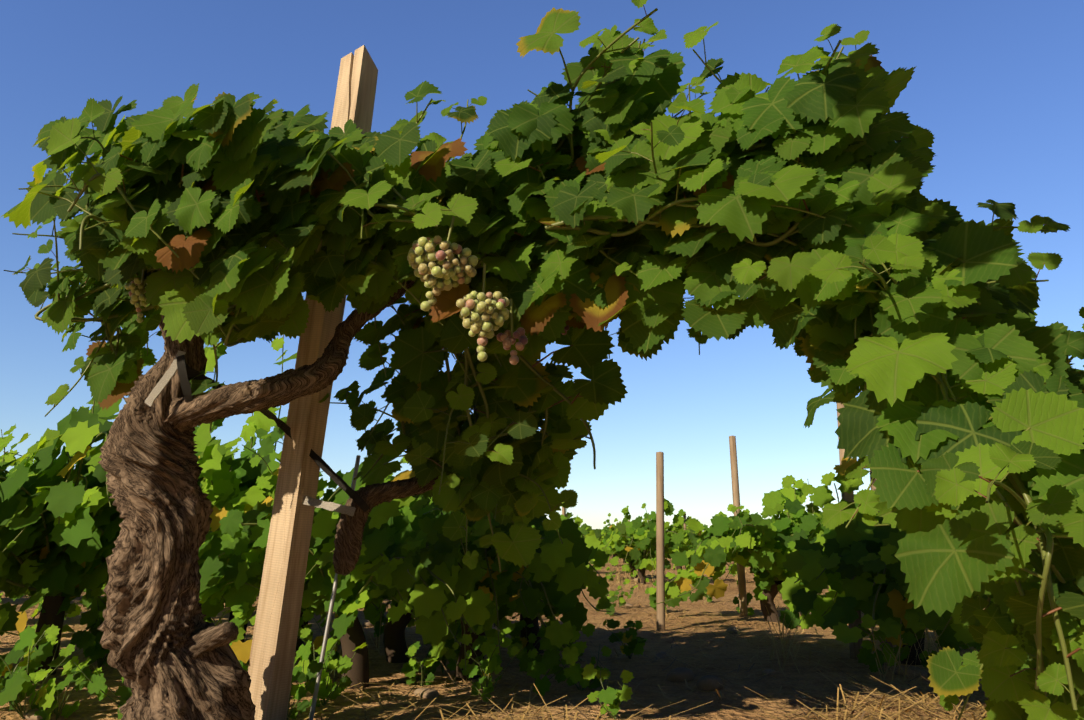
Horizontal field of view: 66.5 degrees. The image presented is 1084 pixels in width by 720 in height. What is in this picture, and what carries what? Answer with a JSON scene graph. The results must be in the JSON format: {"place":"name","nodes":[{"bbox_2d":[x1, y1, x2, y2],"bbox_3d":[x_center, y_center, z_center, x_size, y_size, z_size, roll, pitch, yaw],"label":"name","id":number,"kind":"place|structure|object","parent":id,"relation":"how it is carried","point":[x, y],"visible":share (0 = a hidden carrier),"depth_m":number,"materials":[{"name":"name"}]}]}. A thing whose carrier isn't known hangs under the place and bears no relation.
{"place":"outdoors","nodes":[
{"label":"outdoors","id":0,"kind":"place"},
{"bbox_2d":[333,475,438,575],"bbox_3d":[-0.338,0.365,2.068,0.345,0.338,0.126,4,-13,-16],"label":"vine branch","id":1,"kind":"object","parent":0,"point":[348,540],"visible":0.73,"depth_m":2.01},
{"bbox_2d":[0,555,988,719],"bbox_3d":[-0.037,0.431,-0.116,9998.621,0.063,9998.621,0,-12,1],"label":"ground","id":2,"kind":"structure","parent":0,"point":[381,676],"depth_m":2.69,"materials":[{"name":"soil"}]},
{"bbox_2d":[248,45,377,719],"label":"wooden post","id":3,"kind":"object","parent":2,"relation":"on","point":[273,650],"visible":0.65,"depth_m":2.04,"materials":[{"name":"brown wood"}]},
{"bbox_2d":[186,364,369,511],"bbox_3d":[-0.653,0.196,1.875,0.219,0.287,0.522,-9,-15,34],"label":"long black strap","id":4,"kind":"object","parent":3,"relation":"attached to","point":[338,480],"visible":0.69,"depth_m":2.01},
{"bbox_2d":[302,496,355,515],"bbox_3d":[-0.534,0.352,2.014,0.173,0.058,0.019,-4,-13,16],"label":"white strap","id":5,"kind":"object","parent":3,"relation":"attached to","point":[329,506],"visible":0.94,"depth_m":2.00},
{"bbox_2d":[309,455,360,719],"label":"metal rod","id":6,"kind":"object","parent":2,"relation":"on","point":[325,640],"visible":0.53,"depth_m":2.17,"materials":[{"name":"grey metal"}]},
{"bbox_2d":[23,578,938,719],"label":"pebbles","id":7,"kind":"object","parent":2,"relation":"on","point":[707,682],"visible":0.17,"depth_m":2.62,"materials":[{"name":"stone"}]},
{"bbox_2d":[0,560,979,719],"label":"weeds","id":8,"kind":"object","parent":2,"relation":"on","point":[532,664],"visible":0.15,"depth_m":2.38,"materials":[{"name":"green plant"}]},
{"bbox_2d":[0,564,987,719],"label":"straw litter","id":9,"kind":"object","parent":2,"relation":"on","point":[933,708],"visible":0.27,"depth_m":2.34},
{"bbox_2d":[0,334,993,688],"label":"vine","id":10,"kind":"object","parent":2,"relation":"on","point":[406,527],"depth_m":2.69,"materials":[{"name":"green plant"}]},
{"bbox_2d":[1,0,1083,719],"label":"vine","id":11,"kind":"object","parent":2,"relation":"on","point":[899,418],"depth_m":1.51,"materials":[{"name":"green plant"}]},
{"bbox_2d":[186,621,238,657],"bbox_3d":[-0.677,0.569,1.655,0.163,0.095,0.052,-8,-15,32],"label":"pruned branch stub","id":12,"kind":"object","parent":11,"relation":"attached to","point":[200,643],"visible":0.77,"depth_m":1.62,"materials":[{"name":"brown wood"}]},
{"bbox_2d":[163,280,413,430],"bbox_3d":[-0.539,-0.027,1.732,0.509,0.378,0.226,0,-12,1],"label":"vine branch","id":13,"kind":"object","parent":11,"relation":"attached to","point":[322,372],"visible":0.83,"depth_m":1.63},
{"bbox_2d":[429,283,587,329],"bbox_3d":[-0.037,-0.101,1.629,0.412,0.126,0.092,12,-17,-43],"label":"dried leaf","id":14,"kind":"object","parent":11,"relation":"on","point":[443,307],"visible":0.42,"depth_m":1.52,"materials":[{"name":"brown plant"}]},
{"bbox_2d":[21,5,1082,715],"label":"vine petioles","id":15,"kind":"object","parent":11,"relation":"attached to","point":[571,345],"visible":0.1,"depth_m":1.52,"materials":[{"name":"green plant"}]},
{"bbox_2d":[145,350,192,406],"bbox_3d":[-0.726,0.036,1.619,0.088,0.117,0.028,0,-12,1],"label":"strap","id":16,"kind":"object","parent":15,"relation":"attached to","point":[162,383],"depth_m":1.61,"materials":[{"name":"beige fabric"}]},
{"bbox_2d":[141,216,512,336],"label":"grape stems","id":17,"kind":"object","parent":15,"relation":"hanging from","point":[448,239],"visible":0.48,"depth_m":1.49,"materials":[{"name":"green plant"}]},
{"bbox_2d":[124,236,569,364],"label":"grapes","id":18,"kind":"object","parent":15,"relation":"hanging from","point":[487,314],"visible":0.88,"depth_m":1.44,"materials":[{"name":"green food"}]},
{"bbox_2d":[562,403,892,662],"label":"wooden posts","id":19,"kind":"object","parent":2,"relation":"on","point":[855,647],"visible":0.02,"depth_m":4.28,"materials":[{"name":"brown wood"}]},
{"bbox_2d":[0,0,1083,531],"label":"sky","id":20,"kind":"structure","parent":0,"point":[998,85],"materials":[{"name":"blue"}]}
]}

